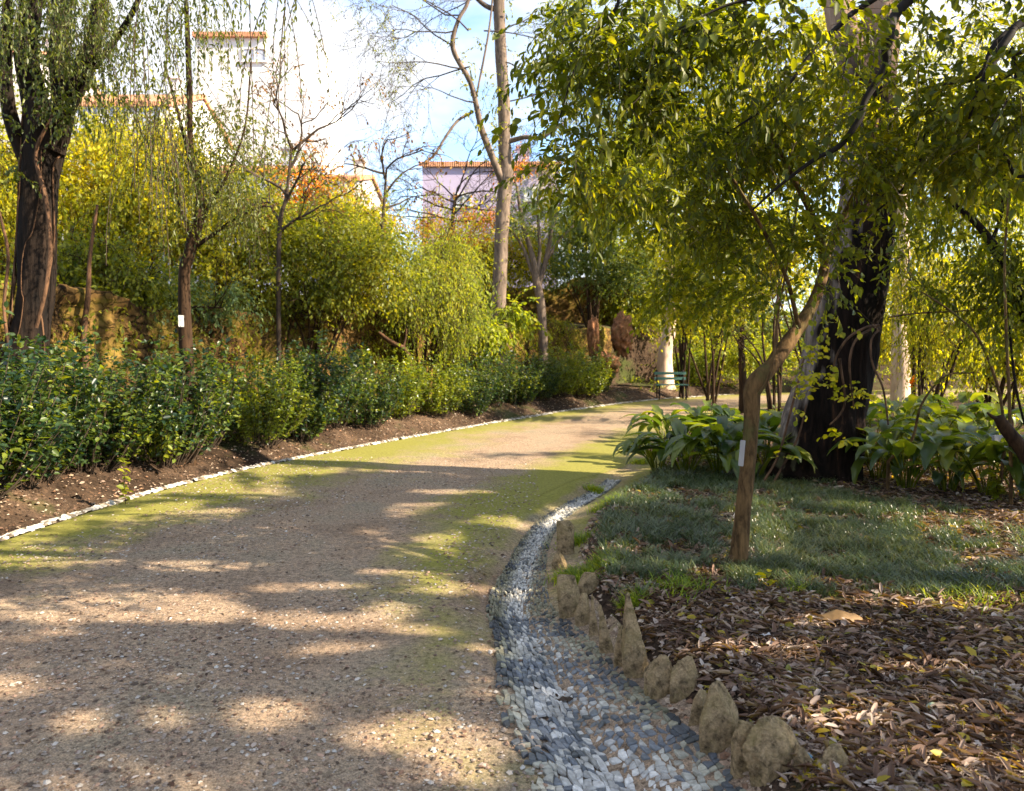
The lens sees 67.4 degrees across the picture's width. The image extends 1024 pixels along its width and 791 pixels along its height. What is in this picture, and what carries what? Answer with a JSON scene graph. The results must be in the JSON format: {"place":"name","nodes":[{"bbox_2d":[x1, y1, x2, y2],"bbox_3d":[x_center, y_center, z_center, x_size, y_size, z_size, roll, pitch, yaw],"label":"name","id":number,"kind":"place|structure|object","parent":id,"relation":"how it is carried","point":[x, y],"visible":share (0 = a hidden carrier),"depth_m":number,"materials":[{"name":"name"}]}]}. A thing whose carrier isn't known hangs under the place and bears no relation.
{"place":"outdoors","nodes":[
{"label":"outdoors","id":0,"kind":"place"},
{"bbox_2d":[0,388,1023,790],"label":"path","id":1,"kind":"structure","parent":0,"point":[558,448],"depth_m":4.48,"materials":[{"name":"beige gravel"}]},
{"bbox_2d":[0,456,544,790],"bbox_3d":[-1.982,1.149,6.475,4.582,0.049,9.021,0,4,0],"label":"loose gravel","id":2,"kind":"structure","parent":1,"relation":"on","point":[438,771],"depth_m":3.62,"materials":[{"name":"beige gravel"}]},
{"bbox_2d":[0,388,840,790],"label":"rubble","id":3,"kind":"object","parent":1,"relation":"on","point":[724,756],"visible":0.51,"depth_m":4.82,"materials":[{"name":"stone"}]},
{"bbox_2d":[0,300,1023,790],"bbox_3d":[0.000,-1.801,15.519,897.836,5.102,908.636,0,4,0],"label":"ground","id":4,"kind":"structure","parent":0,"point":[640,360],"depth_m":8.74,"materials":[{"name":"soil"}]},
{"bbox_2d":[0,300,89,498],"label":"hedge bush","id":5,"kind":"object","parent":4,"relation":"on","point":[7,455],"visible":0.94,"depth_m":6.89,"materials":[{"name":"green plant"}]},
{"bbox_2d":[0,85,93,274],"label":"yellow leaved shrub","id":6,"kind":"object","parent":4,"relation":"on","point":[8,204],"visible":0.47,"depth_m":12.66,"materials":[{"name":"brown plant"}]},
{"bbox_2d":[0,334,113,486],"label":"hedge bush","id":7,"kind":"object","parent":4,"relation":"on","point":[68,444],"visible":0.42,"depth_m":7.53,"materials":[{"name":"green plant"}]},
{"bbox_2d":[0,325,167,474],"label":"hedge bush","id":8,"kind":"object","parent":4,"relation":"on","point":[91,451],"visible":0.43,"depth_m":8.37,"materials":[{"name":"green plant"}]},
{"bbox_2d":[80,205,98,432],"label":"pale trunk tree","id":9,"kind":"object","parent":4,"relation":"on","point":[84,320],"visible":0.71,"depth_m":10.71,"materials":[{"name":"brown plant"}]},
{"bbox_2d":[2,217,178,361],"bbox_3d":[-6.573,-1.523,11.822,2.328,2.339,2.278,-3,5,-39],"label":"green shrub","id":10,"kind":"object","parent":4,"relation":"on","point":[62,277],"visible":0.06,"depth_m":11.49,"materials":[{"name":"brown plant"}]},
{"bbox_2d":[1,193,206,347],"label":"green shrub","id":11,"kind":"object","parent":4,"relation":"on","point":[71,254],"visible":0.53,"depth_m":11.78,"materials":[{"name":"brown plant"}]},
{"bbox_2d":[1,47,247,298],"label":"yellow leaved tree","id":12,"kind":"object","parent":4,"relation":"on","point":[87,189],"visible":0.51,"depth_m":13.77,"materials":[{"name":"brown plant"}]},
{"bbox_2d":[0,236,273,354],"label":"green shrub","id":13,"kind":"object","parent":4,"relation":"on","point":[232,302],"visible":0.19,"depth_m":12.69,"materials":[{"name":"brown plant"}]},
{"bbox_2d":[62,76,232,287],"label":"town house","id":14,"kind":"structure","parent":4,"relation":"on","point":[153,100],"depth_m":39.17,"materials":[{"name":"white paint"}]},
{"bbox_2d":[89,329,249,468],"bbox_3d":[-4.196,0.012,9.285,1.791,1.662,1.788,1,4,14],"label":"hedge bush","id":15,"kind":"object","parent":4,"relation":"on","point":[175,420],"visible":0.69,"depth_m":9.14,"materials":[{"name":"green plant"}]},
{"bbox_2d":[0,0,342,409],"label":"vine wrapped tree","id":16,"kind":"object","parent":4,"relation":"on","point":[40,134],"visible":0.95,"depth_m":8.03,"materials":[{"name":"green plant"}]},
{"bbox_2d":[145,347,258,449],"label":"hedge bush","id":17,"kind":"object","parent":4,"relation":"on","point":[233,390],"visible":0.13,"depth_m":10.27,"materials":[{"name":"green plant"}]},
{"bbox_2d":[101,1,307,465],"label":"slender tree","id":18,"kind":"object","parent":4,"relation":"on","point":[198,216],"visible":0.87,"depth_m":9.19,"materials":[{"name":"green plant"}]},
{"bbox_2d":[148,166,276,309],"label":"golden shrub","id":19,"kind":"object","parent":4,"relation":"on","point":[208,264],"visible":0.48,"depth_m":13.87,"materials":[{"name":"green plant"}]},
{"bbox_2d":[181,109,313,305],"bbox_3d":[-5.769,-3.914,16.085,3.437,4.079,3.409,0,4,0],"label":"green shrub","id":20,"kind":"object","parent":4,"relation":"on","point":[261,191],"visible":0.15,"depth_m":16.00,"materials":[{"name":"brown plant"}]},
{"bbox_2d":[199,350,316,447],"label":"hedge bush","id":21,"kind":"object","parent":4,"relation":"on","point":[270,430],"visible":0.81,"depth_m":10.79,"materials":[{"name":"green plant"}]},
{"bbox_2d":[192,31,343,174],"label":"apartment building","id":22,"kind":"structure","parent":4,"relation":"on","point":[310,68],"depth_m":46.95,"materials":[{"name":"white paint"}]},
{"bbox_2d":[193,36,393,382],"bbox_3d":[-3.959,-2.728,13.557,3.616,6.434,2.502,1,4,22],"label":"sparse tree","id":23,"kind":"object","parent":4,"relation":"on","point":[286,192],"visible":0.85,"depth_m":13.72,"materials":[{"name":"brown plant"}]},
{"bbox_2d":[233,345,355,441],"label":"hedge bush","id":24,"kind":"object","parent":4,"relation":"on","point":[322,415],"visible":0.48,"depth_m":11.59,"materials":[{"name":"green plant"}]},
{"bbox_2d":[220,95,370,296],"bbox_3d":[-5.956,-5.024,20.625,3.993,5.405,3.180,1,4,18],"label":"green shrub","id":25,"kind":"object","parent":4,"relation":"on","point":[268,168],"visible":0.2,"depth_m":20.49,"materials":[{"name":"brown plant"}]},
{"bbox_2d":[0,267,604,380],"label":"ivy","id":26,"kind":"object","parent":4,"relation":"on","point":[71,333],"visible":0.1,"depth_m":14.30,"materials":[{"name":"green plant"}]},
{"bbox_2d":[0,282,611,431],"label":"retaining wall","id":27,"kind":"structure","parent":4,"relation":"on","point":[101,301],"depth_m":13.17,"materials":[{"name":"brown stone"}]},
{"bbox_2d":[167,133,449,389],"bbox_3d":[-3.943,-2.437,14.992,5.184,5.668,4.562,2,4,35],"label":"hazel shrub","id":28,"kind":"object","parent":4,"relation":"on","point":[365,253],"visible":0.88,"depth_m":14.41,"materials":[{"name":"green plant"}]},
{"bbox_2d":[254,130,375,299],"bbox_3d":[-4.595,-4.052,17.809,2.897,4.164,2.129,0,4,0],"label":"orange leaved shrub","id":29,"kind":"object","parent":4,"relation":"on","point":[307,181],"visible":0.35,"depth_m":17.59,"materials":[{"name":"brown plant"}]},
{"bbox_2d":[264,328,375,428],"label":"hedge bush","id":30,"kind":"object","parent":4,"relation":"on","point":[356,395],"visible":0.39,"depth_m":12.39,"materials":[{"name":"green plant"}]},
{"bbox_2d":[316,158,385,296],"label":"town house","id":31,"kind":"structure","parent":4,"relation":"on","point":[359,175],"depth_m":42.51,"materials":[{"name":"beige paint"}]},
{"bbox_2d":[282,156,424,302],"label":"yellow crowned tree","id":32,"kind":"object","parent":4,"relation":"on","point":[339,199],"visible":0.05,"depth_m":18.27,"materials":[{"name":"brown plant"}]},
{"bbox_2d":[0,394,732,540],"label":"kerb","id":33,"kind":"structure","parent":4,"relation":"on","point":[43,523],"depth_m":9.24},
{"bbox_2d":[333,355,409,428],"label":"hedge bush","id":34,"kind":"object","parent":4,"relation":"on","point":[381,409],"visible":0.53,"depth_m":13.25,"materials":[{"name":"green plant"}]},
{"bbox_2d":[291,121,464,306],"bbox_3d":[-2.927,-3.921,17.787,3.710,4.381,2.676,0,4,0],"label":"sparse tree","id":35,"kind":"object","parent":4,"relation":"on","point":[384,173],"visible":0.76,"depth_m":17.57,"materials":[{"name":"brown plant"}]},
{"bbox_2d":[351,343,441,420],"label":"hedge bush","id":36,"kind":"object","parent":4,"relation":"on","point":[409,394],"visible":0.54,"depth_m":14.18,"materials":[{"name":"green plant"}]},
{"bbox_2d":[342,170,533,402],"bbox_3d":[-1.776,-2.388,17.189,4.559,5.276,4.042,0,4,0],"label":"weeping shrub","id":37,"kind":"object","parent":4,"relation":"on","point":[450,303],"visible":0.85,"depth_m":16.68,"materials":[{"name":"green plant"}]},
{"bbox_2d":[404,351,475,417],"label":"hedge bush","id":38,"kind":"object","parent":4,"relation":"on","point":[440,403],"visible":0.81,"depth_m":15.13,"materials":[{"name":"green plant"}]},
{"bbox_2d":[345,84,562,247],"bbox_3d":[-2.286,-7.073,29.038,8.995,8.357,6.505,0,4,0],"label":"bare tree","id":39,"kind":"object","parent":4,"relation":"on","point":[453,202],"visible":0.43,"depth_m":28.45,"materials":[{"name":"orange plant"}]},
{"bbox_2d":[440,357,503,416],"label":"hedge bush","id":40,"kind":"object","parent":4,"relation":"on","point":[488,391],"visible":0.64,"depth_m":16.11,"materials":[{"name":"green plant"}]},
{"bbox_2d":[407,192,541,281],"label":"tawny shrub","id":41,"kind":"object","parent":4,"relation":"on","point":[454,223],"visible":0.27,"depth_m":23.69,"materials":[{"name":"brown plant"}]},
{"bbox_2d":[402,132,546,247],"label":"orange leaved shrub","id":42,"kind":"object","parent":4,"relation":"on","point":[468,217],"visible":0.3,"depth_m":29.59,"materials":[{"name":"brown plant"}]},
{"bbox_2d":[320,0,629,375],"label":"tall pale tree","id":43,"kind":"object","parent":4,"relation":"on","point":[502,168],"visible":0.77,"depth_m":20.93,"materials":[{"name":"grey plant"}]},
{"bbox_2d":[404,196,568,312],"bbox_3d":[-0.528,-4.171,23.268,4.883,3.971,3.990,-2,4,-26],"label":"tawny shrub","id":44,"kind":"object","parent":4,"relation":"on","point":[512,268],"visible":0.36,"depth_m":23.21,"materials":[{"name":"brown plant"}]},
{"bbox_2d":[454,344,523,407],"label":"hedge bush","id":45,"kind":"object","parent":4,"relation":"on","point":[498,398],"visible":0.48,"depth_m":17.19,"materials":[{"name":"green plant"}]},
{"bbox_2d":[419,144,561,289],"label":"town house","id":46,"kind":"structure","parent":4,"relation":"on","point":[452,175],"depth_m":35.47,"materials":[{"name":"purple paint"}]},
{"bbox_2d":[437,282,552,375],"bbox_3d":[-0.628,-1.359,19.479,2.116,2.964,2.979,3,5,41],"label":"spotted laurel","id":47,"kind":"object","parent":4,"relation":"on","point":[517,318],"visible":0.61,"depth_m":19.24,"materials":[{"name":"green plant"}]},
{"bbox_2d":[0,383,1023,790],"bbox_3d":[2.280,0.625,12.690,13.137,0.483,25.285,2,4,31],"label":"leaf litter","id":48,"kind":"object","parent":4,"relation":"on","point":[916,719],"visible":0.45,"depth_m":3.48,"materials":[{"name":"brown plant"}]},
{"bbox_2d":[489,351,547,405],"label":"hedge bush","id":49,"kind":"object","parent":4,"relation":"on","point":[527,387],"visible":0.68,"depth_m":18.08,"materials":[{"name":"green plant"}]},
{"bbox_2d":[511,354,571,400],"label":"hedge bush","id":50,"kind":"object","parent":4,"relation":"on","point":[548,383],"visible":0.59,"depth_m":19.20,"materials":[{"name":"green plant"}]},
{"bbox_2d":[480,102,608,370],"bbox_3d":[0.935,-4.333,22.241,3.849,8.659,2.602,0,4,0],"label":"forked small tree","id":51,"kind":"object","parent":4,"relation":"on","point":[537,270],"visible":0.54,"depth_m":22.23,"materials":[{"name":"grey plant"}]},
{"bbox_2d":[527,341,594,397],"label":"hedge bush","id":52,"kind":"object","parent":4,"relation":"on","point":[569,381],"visible":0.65,"depth_m":20.09,"materials":[{"name":"green plant"}]},
{"bbox_2d":[475,277,653,326],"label":"terrace wall","id":53,"kind":"structure","parent":4,"relation":"on","point":[568,309],"depth_m":27.75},
{"bbox_2d":[557,520,573,554],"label":"edging stone","id":54,"kind":"object","parent":4,"relation":"on","point":[565,537],"visible":0.65,"depth_m":5.81,"materials":[{"name":"stone"}]},
{"bbox_2d":[557,574,579,618],"bbox_3d":[0.332,1.220,4.503,0.142,0.342,0.065,0,4,0],"label":"edging stone","id":55,"kind":"object","parent":4,"relation":"on","point":[568,594],"visible":0.7,"depth_m":4.48,"materials":[{"name":"stone"}]},
{"bbox_2d":[557,344,614,397],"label":"hedge bush","id":56,"kind":"object","parent":4,"relation":"on","point":[590,387],"visible":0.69,"depth_m":20.87,"materials":[{"name":"green plant"}]},
{"bbox_2d":[515,152,662,327],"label":"grey green tree","id":57,"kind":"object","parent":4,"relation":"on","point":[577,268],"visible":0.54,"depth_m":25.05,"materials":[{"name":"brown plant"}]},
{"bbox_2d":[453,452,760,790],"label":"drain bed","id":58,"kind":"object","parent":4,"relation":"on","point":[553,499],"visible":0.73,"depth_m":4.20,"materials":[{"name":"grey gravel"}]},
{"bbox_2d":[486,478,745,790],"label":"drain channel","id":59,"kind":"object","parent":58,"relation":"on","point":[566,723],"visible":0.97,"depth_m":3.43,"materials":[{"name":"grey gravel"}]},
{"bbox_2d":[610,308,633,358],"bbox_3d":[3.308,-1.872,23.114,0.726,1.548,0.962,0,4,0],"label":"boulder","id":60,"kind":"object","parent":4,"relation":"on","point":[621,336],"visible":0.94,"depth_m":22.84,"materials":[{"name":"brown stone"}]},
{"bbox_2d":[513,0,730,324],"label":"airy tree","id":61,"kind":"object","parent":4,"relation":"on","point":[675,9],"visible":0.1,"depth_m":26.37,"materials":[{"name":"green plant"}]},
{"bbox_2d":[621,592,647,678],"bbox_3d":[0.594,1.180,3.634,0.156,0.511,0.088,0,4,0],"label":"edging stone","id":62,"kind":"object","parent":4,"relation":"on","point":[634,659],"visible":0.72,"depth_m":3.60,"materials":[{"name":"stone"}]},
{"bbox_2d":[613,432,689,472],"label":"broad leaved plant","id":63,"kind":"object","parent":4,"relation":"on","point":[627,446],"visible":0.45,"depth_m":8.90,"materials":[{"name":"green plant"}]},
{"bbox_2d":[644,654,672,699],"bbox_3d":[0.669,1.287,3.416,0.171,0.263,0.084,1,4,15],"label":"edging stone","id":64,"kind":"object","parent":4,"relation":"on","point":[658,671],"visible":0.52,"depth_m":3.39,"materials":[{"name":"stone"}]},
{"bbox_2d":[599,221,720,350],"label":"green shrub","id":65,"kind":"object","parent":4,"relation":"on","point":[636,308],"visible":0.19,"depth_m":27.43,"materials":[{"name":"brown plant"}]},
{"bbox_2d":[617,123,703,389],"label":"pale trunk tree","id":66,"kind":"object","parent":4,"relation":"on","point":[664,361],"visible":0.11,"depth_m":24.74,"materials":[{"name":"white plant"}]},
{"bbox_2d":[624,418,723,474],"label":"broad leaved plant","id":67,"kind":"object","parent":4,"relation":"on","point":[678,427],"visible":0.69,"depth_m":8.63,"materials":[{"name":"green plant"}]},
{"bbox_2d":[669,655,698,703],"bbox_3d":[0.749,1.258,3.331,0.133,0.256,0.057,0,4,0],"label":"edging stone","id":68,"kind":"object","parent":4,"relation":"on","point":[684,675],"visible":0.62,"depth_m":3.31,"materials":[{"name":"stone"}]},
{"bbox_2d":[596,0,784,397],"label":"airy tree","id":69,"kind":"object","parent":4,"relation":"on","point":[682,347],"visible":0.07,"depth_m":23.66,"materials":[{"name":"green plant"}]},
{"bbox_2d":[630,150,806,410],"bbox_3d":[5.264,-3.028,18.678,4.768,6.978,4.152,-1,4,-14],"label":"woodland tree","id":70,"kind":"object","parent":4,"relation":"on","point":[671,320],"visible":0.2,"depth_m":18.74,"materials":[{"name":"green plant"}]},
{"bbox_2d":[699,680,738,754],"bbox_3d":[0.799,1.280,2.960,0.168,0.345,0.088,0,4,0],"label":"edging stone","id":71,"kind":"object","parent":4,"relation":"on","point":[719,719],"visible":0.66,"depth_m":2.93,"materials":[{"name":"stone"}]},
{"bbox_2d":[641,319,802,385],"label":"green shrub","id":72,"kind":"object","parent":4,"relation":"on","point":[731,357],"visible":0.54,"depth_m":26.03,"materials":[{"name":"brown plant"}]},
{"bbox_2d":[661,414,786,479],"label":"broad leaved plant","id":73,"kind":"object","parent":4,"relation":"on","point":[717,431],"visible":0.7,"depth_m":8.29,"materials":[{"name":"green plant"}]},
{"bbox_2d":[670,405,782,452],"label":"broad leaved plant","id":74,"kind":"object","parent":4,"relation":"on","point":[720,411],"visible":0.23,"depth_m":9.58,"materials":[{"name":"green plant"}]},
{"bbox_2d":[662,277,815,358],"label":"green shrub","id":75,"kind":"object","parent":4,"relation":"on","point":[769,324],"visible":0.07,"depth_m":29.80,"materials":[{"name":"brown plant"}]},
{"bbox_2d":[730,719,753,778],"bbox_3d":[0.825,1.316,2.759,0.078,0.294,0.035,1,4,17],"label":"edging stone","id":76,"kind":"object","parent":4,"relation":"on","point":[738,768],"visible":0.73,"depth_m":2.75,"materials":[{"name":"stone"}]},
{"bbox_2d":[470,0,1023,307],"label":"overhanging tree","id":77,"kind":"object","parent":4,"relation":"on","point":[980,102],"visible":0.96,"depth_m":3.88,"materials":[{"name":"green plant"}]},
{"bbox_2d":[544,46,959,568],"bbox_3d":[1.426,-0.457,5.038,2.430,3.263,2.463,0,4,0],"label":"crooked young tree","id":78,"kind":"object","parent":4,"relation":"on","point":[758,379],"visible":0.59,"depth_m":4.84,"materials":[{"name":"green plant"}]},
{"bbox_2d":[703,426,816,478],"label":"broad leaved plant","id":79,"kind":"object","parent":4,"relation":"on","point":[728,444],"visible":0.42,"depth_m":8.11,"materials":[{"name":"green plant"}]},
{"bbox_2d":[697,159,839,414],"bbox_3d":[5.278,-2.058,15.460,3.245,5.160,3.060,3,4,36],"label":"woodland tree","id":80,"kind":"object","parent":4,"relation":"on","point":[791,265],"visible":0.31,"depth_m":15.28,"materials":[{"name":"green plant"}]},
{"bbox_2d":[513,148,1023,361],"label":"distant wood","id":81,"kind":"object","parent":4,"relation":"on","point":[813,282],"visible":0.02,"depth_m":33.29,"materials":[{"name":"green plant"}]},
{"bbox_2d":[741,715,798,786],"bbox_3d":[0.907,1.275,2.692,0.209,0.288,0.108,0,4,0],"label":"edging stone","id":82,"kind":"object","parent":4,"relation":"on","point":[770,743],"visible":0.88,"depth_m":2.66,"materials":[{"name":"stone"}]},
{"bbox_2d":[543,457,1023,615],"bbox_3d":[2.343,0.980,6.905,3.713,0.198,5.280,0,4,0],"label":"grass","id":83,"kind":"structure","parent":4,"relation":"on","point":[880,562],"depth_m":5.59,"materials":[{"name":"green plant"}]},
{"bbox_2d":[624,0,959,363],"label":"woodland tree","id":84,"kind":"object","parent":4,"relation":"on","point":[821,27],"visible":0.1,"depth_m":21.24,"materials":[{"name":"green plant"}]},
{"bbox_2d":[623,325,1023,454],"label":"ground cover","id":85,"kind":"object","parent":4,"relation":"on","point":[870,402],"visible":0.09,"depth_m":24.60,"materials":[{"name":"green plant"}]},
{"bbox_2d":[825,110,930,412],"bbox_3d":[8.225,-3.021,16.935,3.137,7.049,3.055,-3,5,-39],"label":"pale trunk tree","id":86,"kind":"object","parent":4,"relation":"on","point":[895,382],"visible":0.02,"depth_m":16.84,"materials":[{"name":"beige plant"}]},
{"bbox_2d":[755,0,1002,483],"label":"leaning gum tree","id":87,"kind":"object","parent":4,"relation":"on","point":[825,409],"visible":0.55,"depth_m":8.03,"materials":[{"name":"brown plant"}]},
{"bbox_2d":[845,419,936,483],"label":"broad leaved plant","id":88,"kind":"object","parent":4,"relation":"on","point":[857,465],"visible":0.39,"depth_m":8.03,"materials":[{"name":"green plant"}]},
{"bbox_2d":[827,427,979,491],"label":"broad leaved plant","id":89,"kind":"object","parent":4,"relation":"on","point":[898,447],"visible":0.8,"depth_m":7.55,"materials":[{"name":"green plant"}]},
{"bbox_2d":[830,0,1023,402],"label":"woodland tree","id":90,"kind":"object","parent":4,"relation":"on","point":[967,50],"visible":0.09,"depth_m":19.79,"materials":[{"name":"green plant"}]},
{"bbox_2d":[885,370,972,490],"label":"thin sapling","id":91,"kind":"object","parent":4,"relation":"on","point":[935,383],"visible":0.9,"depth_m":7.44,"materials":[{"name":"brown plant"}]},
{"bbox_2d":[865,400,996,460],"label":"broad leaved plant","id":92,"kind":"object","parent":4,"relation":"on","point":[897,404],"visible":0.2,"depth_m":9.12,"materials":[{"name":"green plant"}]},
{"bbox_2d":[881,424,1007,491],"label":"broad leaved plant","id":93,"kind":"object","parent":4,"relation":"on","point":[929,450],"visible":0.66,"depth_m":7.43,"materials":[{"name":"green plant"}]},
{"bbox_2d":[874,110,1023,423],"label":"leaning dark tree","id":94,"kind":"object","parent":4,"relation":"on","point":[992,247],"visible":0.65,"depth_m":7.50,"materials":[{"name":"green plant"}]},
{"bbox_2d":[878,199,1023,418],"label":"woodland tree","id":95,"kind":"object","parent":4,"relation":"on","point":[922,357],"visible":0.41,"depth_m":11.83,"materials":[{"name":"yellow plant"}]},
{"bbox_2d":[881,258,1023,426],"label":"woodland tree","id":96,"kind":"object","parent":4,"relation":"on","point":[991,381],"visible":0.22,"depth_m":13.37,"materials":[{"name":"green plant"}]},
{"bbox_2d":[898,290,1015,501],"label":"thin sapling","id":97,"kind":"object","parent":4,"relation":"on","point":[984,349],"visible":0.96,"depth_m":6.99,"materials":[{"name":"brown plant"}]},
{"bbox_2d":[891,402,1023,469],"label":"broad leaved plant","id":98,"kind":"object","parent":4,"relation":"on","point":[935,408],"visible":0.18,"depth_m":8.66,"materials":[{"name":"green plant"}]},
{"bbox_2d":[913,426,1023,495],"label":"broad leaved plant","id":99,"kind":"object","parent":4,"relation":"on","point":[994,450],"visible":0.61,"depth_m":7.29,"materials":[{"name":"green plant"}]},
{"bbox_2d":[927,402,1023,456],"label":"broad leaved plant","id":100,"kind":"object","parent":4,"relation":"on","point":[964,415],"visible":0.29,"depth_m":9.39,"materials":[{"name":"green plant"}]},
{"bbox_2d":[950,431,1023,497],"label":"broad leaved plant","id":101,"kind":"object","parent":4,"relation":"on","point":[980,435],"visible":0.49,"depth_m":7.30,"materials":[{"name":"green plant"}]},
{"bbox_2d":[987,412,1023,475],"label":"broken stump","id":102,"kind":"object","parent":4,"relation":"on","point":[1013,437],"visible":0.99,"depth_m":6.59,"materials":[{"name":"brown wood"}]},
{"bbox_2d":[989,191,1023,505],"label":"thin sapling","id":103,"kind":"object","parent":4,"relation":"on","point":[1010,497],"visible":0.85,"depth_m":6.78,"materials":[{"name":"brown plant"}]},
{"bbox_2d":[0,0,1023,320],"label":"sky","id":104,"kind":"structure","parent":0,"point":[476,17],"materials":[{"name":"white"}]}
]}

